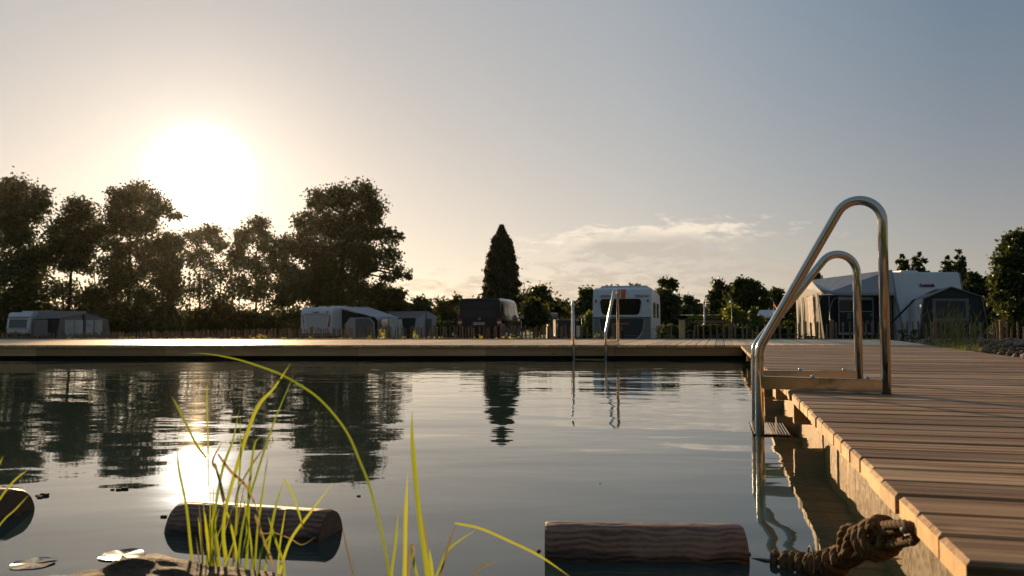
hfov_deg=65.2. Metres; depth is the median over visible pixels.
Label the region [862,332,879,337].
leafy plant
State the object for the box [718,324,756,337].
shrub
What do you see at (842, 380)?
pool ladder
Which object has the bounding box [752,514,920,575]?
knotted rope
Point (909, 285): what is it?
caravan
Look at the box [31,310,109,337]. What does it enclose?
caravan awning
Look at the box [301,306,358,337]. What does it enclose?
caravan
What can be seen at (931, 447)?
wooden deck
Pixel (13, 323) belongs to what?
front window
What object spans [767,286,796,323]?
broadleaf tree
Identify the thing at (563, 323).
fence
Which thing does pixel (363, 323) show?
window frame
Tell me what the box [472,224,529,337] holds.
conifer tree
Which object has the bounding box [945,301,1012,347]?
reed clump
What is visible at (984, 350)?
pebble
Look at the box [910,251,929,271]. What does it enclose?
young conifer
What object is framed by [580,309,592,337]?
shrub
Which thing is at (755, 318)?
shrub
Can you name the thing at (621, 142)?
sky
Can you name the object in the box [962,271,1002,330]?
broadleaf tree
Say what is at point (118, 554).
lily pad
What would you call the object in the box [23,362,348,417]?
pollen specks
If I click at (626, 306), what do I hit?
rear window
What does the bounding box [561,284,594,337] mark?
broadleaf tree
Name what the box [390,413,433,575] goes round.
reed clump
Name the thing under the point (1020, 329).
leafy plant
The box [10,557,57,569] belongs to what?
lily pad
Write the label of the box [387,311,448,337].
caravan awning
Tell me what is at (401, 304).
broadleaf tree
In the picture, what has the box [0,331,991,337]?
ground
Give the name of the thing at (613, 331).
paling fence
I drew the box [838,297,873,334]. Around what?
window frame
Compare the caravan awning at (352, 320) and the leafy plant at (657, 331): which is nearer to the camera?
the leafy plant at (657, 331)
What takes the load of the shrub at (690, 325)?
on the ground at (527, 332)
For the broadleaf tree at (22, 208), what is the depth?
83.19 m
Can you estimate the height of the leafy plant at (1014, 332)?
0.830 m
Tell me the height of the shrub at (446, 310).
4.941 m
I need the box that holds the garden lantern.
[730,300,733,322]
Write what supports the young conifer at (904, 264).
on the ground at (527, 332)
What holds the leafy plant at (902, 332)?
on the ground at (527, 332)
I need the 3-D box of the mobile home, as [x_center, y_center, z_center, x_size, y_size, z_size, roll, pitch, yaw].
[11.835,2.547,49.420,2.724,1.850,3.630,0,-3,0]
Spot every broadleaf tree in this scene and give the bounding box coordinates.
[0,166,81,336]
[36,191,110,336]
[62,177,187,336]
[118,229,203,336]
[250,231,300,336]
[375,285,412,313]
[521,281,569,336]
[545,297,583,331]
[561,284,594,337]
[680,292,707,314]
[717,274,775,317]
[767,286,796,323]
[813,273,822,279]
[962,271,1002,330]
[982,226,1023,335]
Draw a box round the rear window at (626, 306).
[600,299,640,314]
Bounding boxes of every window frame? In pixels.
[345,318,374,337]
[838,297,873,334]
[932,299,968,320]
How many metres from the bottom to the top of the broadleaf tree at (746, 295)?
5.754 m
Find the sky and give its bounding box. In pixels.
[0,0,1023,313]
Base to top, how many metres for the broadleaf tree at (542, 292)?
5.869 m
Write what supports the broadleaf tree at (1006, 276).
on the ground at (527, 332)
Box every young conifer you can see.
[895,253,912,270]
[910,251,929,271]
[939,255,965,276]
[952,249,969,281]
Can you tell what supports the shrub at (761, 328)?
on the ground at (527, 332)
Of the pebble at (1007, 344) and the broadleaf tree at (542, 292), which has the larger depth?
the broadleaf tree at (542, 292)
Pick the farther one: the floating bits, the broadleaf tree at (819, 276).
the broadleaf tree at (819, 276)
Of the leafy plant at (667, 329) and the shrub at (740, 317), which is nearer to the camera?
the leafy plant at (667, 329)
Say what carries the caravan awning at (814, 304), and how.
on the ground at (527, 332)
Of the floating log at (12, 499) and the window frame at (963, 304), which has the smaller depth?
the floating log at (12, 499)
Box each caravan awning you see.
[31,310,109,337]
[337,307,402,337]
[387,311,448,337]
[796,270,894,339]
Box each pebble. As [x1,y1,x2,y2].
[979,347,989,352]
[1003,341,1011,346]
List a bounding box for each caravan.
[6,311,55,333]
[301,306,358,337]
[593,285,660,337]
[823,270,962,340]
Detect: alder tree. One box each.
[181,221,238,335]
[202,212,284,336]
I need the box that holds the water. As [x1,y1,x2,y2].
[0,358,952,575]
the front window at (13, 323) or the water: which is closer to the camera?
the water
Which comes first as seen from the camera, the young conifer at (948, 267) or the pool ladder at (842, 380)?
the pool ladder at (842, 380)
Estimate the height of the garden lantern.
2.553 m
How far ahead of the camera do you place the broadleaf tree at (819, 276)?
59.89 m
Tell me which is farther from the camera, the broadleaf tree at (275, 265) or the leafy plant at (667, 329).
the broadleaf tree at (275, 265)
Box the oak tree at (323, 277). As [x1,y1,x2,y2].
[272,176,412,337]
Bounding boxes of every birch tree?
[654,275,685,326]
[704,276,733,314]
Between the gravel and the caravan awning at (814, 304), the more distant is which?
the caravan awning at (814, 304)
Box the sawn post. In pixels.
[678,319,684,337]
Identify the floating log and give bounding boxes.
[0,488,34,518]
[164,500,342,542]
[536,521,750,563]
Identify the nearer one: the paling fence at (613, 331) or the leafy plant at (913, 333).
the leafy plant at (913, 333)
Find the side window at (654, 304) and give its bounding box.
[653,302,655,317]
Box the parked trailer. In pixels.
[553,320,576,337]
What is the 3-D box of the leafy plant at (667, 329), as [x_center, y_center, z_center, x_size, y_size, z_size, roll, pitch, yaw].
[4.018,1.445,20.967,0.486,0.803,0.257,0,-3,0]
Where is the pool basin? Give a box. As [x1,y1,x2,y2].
[0,348,746,357]
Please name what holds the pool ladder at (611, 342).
attached to the wooden deck at (361, 346)
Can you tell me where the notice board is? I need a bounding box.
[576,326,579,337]
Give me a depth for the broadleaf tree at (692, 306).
79.42 m
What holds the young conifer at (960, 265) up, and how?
on the ground at (527, 332)
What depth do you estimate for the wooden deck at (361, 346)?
12.45 m
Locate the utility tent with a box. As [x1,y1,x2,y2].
[890,286,989,339]
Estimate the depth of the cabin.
56.82 m
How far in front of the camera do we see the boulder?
1.11 m
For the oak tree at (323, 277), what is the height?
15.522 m
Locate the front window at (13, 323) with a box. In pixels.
[9,319,26,327]
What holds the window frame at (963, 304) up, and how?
in the utility tent
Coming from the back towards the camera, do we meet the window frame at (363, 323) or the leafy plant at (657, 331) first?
the window frame at (363, 323)
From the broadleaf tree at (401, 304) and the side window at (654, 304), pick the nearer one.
the side window at (654, 304)
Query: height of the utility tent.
2.118 m
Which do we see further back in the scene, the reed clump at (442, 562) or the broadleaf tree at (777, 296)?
the broadleaf tree at (777, 296)
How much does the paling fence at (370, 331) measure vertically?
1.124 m
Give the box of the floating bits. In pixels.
[35,483,600,516]
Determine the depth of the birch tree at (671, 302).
57.63 m
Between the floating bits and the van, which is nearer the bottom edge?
the floating bits
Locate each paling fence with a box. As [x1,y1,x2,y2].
[1,324,587,337]
[610,323,671,337]
[693,319,1023,340]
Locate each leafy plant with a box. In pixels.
[655,325,668,337]
[657,328,673,337]
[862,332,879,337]
[897,329,909,340]
[909,329,919,339]
[991,317,1011,338]
[1004,326,1020,338]
[1007,316,1023,338]
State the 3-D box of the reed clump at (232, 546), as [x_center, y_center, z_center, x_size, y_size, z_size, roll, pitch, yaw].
[-0.447,0.409,1.280,0.147,0.218,0.192,0,-3,0]
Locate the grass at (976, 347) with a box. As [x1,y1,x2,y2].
[923,339,1018,353]
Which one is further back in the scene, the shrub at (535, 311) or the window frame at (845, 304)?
the shrub at (535, 311)
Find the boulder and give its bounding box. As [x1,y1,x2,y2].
[48,554,281,575]
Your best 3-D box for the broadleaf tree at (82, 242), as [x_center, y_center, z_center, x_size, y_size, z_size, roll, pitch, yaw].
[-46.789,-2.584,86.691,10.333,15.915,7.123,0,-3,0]
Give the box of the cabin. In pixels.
[748,310,784,320]
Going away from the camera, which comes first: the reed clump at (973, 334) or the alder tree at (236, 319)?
the reed clump at (973, 334)
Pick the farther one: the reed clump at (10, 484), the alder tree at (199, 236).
the alder tree at (199, 236)
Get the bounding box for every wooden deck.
[0,338,923,355]
[741,345,1023,575]
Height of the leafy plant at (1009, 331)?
1.052 m
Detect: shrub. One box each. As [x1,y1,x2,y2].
[400,293,439,324]
[431,291,462,327]
[436,319,455,336]
[452,322,458,336]
[517,295,552,337]
[545,317,592,337]
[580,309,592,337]
[661,324,689,337]
[685,320,725,337]
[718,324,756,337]
[722,304,750,327]
[740,323,791,337]
[747,305,768,326]
[777,320,794,337]
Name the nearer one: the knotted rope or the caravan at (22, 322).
the knotted rope
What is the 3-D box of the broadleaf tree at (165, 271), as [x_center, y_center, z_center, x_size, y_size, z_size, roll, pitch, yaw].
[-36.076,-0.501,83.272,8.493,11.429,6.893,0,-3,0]
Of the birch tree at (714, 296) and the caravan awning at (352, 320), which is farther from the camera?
the birch tree at (714, 296)
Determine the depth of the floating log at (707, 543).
1.78 m
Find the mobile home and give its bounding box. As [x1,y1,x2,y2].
[675,315,726,337]
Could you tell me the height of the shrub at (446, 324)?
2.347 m
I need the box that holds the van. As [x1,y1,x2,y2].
[458,298,524,337]
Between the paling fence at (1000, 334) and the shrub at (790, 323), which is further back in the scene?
the shrub at (790, 323)
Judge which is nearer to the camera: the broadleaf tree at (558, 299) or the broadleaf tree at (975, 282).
the broadleaf tree at (975, 282)
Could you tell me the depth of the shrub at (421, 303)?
73.48 m
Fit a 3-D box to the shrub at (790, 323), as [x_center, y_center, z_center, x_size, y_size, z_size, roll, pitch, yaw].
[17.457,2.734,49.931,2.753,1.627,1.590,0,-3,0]
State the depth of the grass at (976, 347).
11.19 m
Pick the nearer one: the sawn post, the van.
the sawn post
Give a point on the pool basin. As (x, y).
(743, 356)
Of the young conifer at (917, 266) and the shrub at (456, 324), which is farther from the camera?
the shrub at (456, 324)
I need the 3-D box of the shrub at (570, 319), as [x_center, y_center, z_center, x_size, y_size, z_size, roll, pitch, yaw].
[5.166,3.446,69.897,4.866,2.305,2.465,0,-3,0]
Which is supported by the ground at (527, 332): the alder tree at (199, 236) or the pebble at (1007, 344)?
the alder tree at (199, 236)
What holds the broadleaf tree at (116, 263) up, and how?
on the ground at (527, 332)
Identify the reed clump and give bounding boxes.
[0,457,26,524]
[171,353,389,575]
[196,478,286,573]
[342,522,568,575]
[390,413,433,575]
[914,300,979,345]
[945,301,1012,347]
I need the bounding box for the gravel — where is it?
[903,338,1023,357]
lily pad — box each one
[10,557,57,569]
[98,548,145,560]
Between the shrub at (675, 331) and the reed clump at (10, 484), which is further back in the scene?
the shrub at (675, 331)
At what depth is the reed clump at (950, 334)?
13.19 m
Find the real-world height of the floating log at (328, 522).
0.147 m
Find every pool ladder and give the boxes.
[571,289,618,359]
[749,196,891,436]
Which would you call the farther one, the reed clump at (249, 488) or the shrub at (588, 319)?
the shrub at (588, 319)

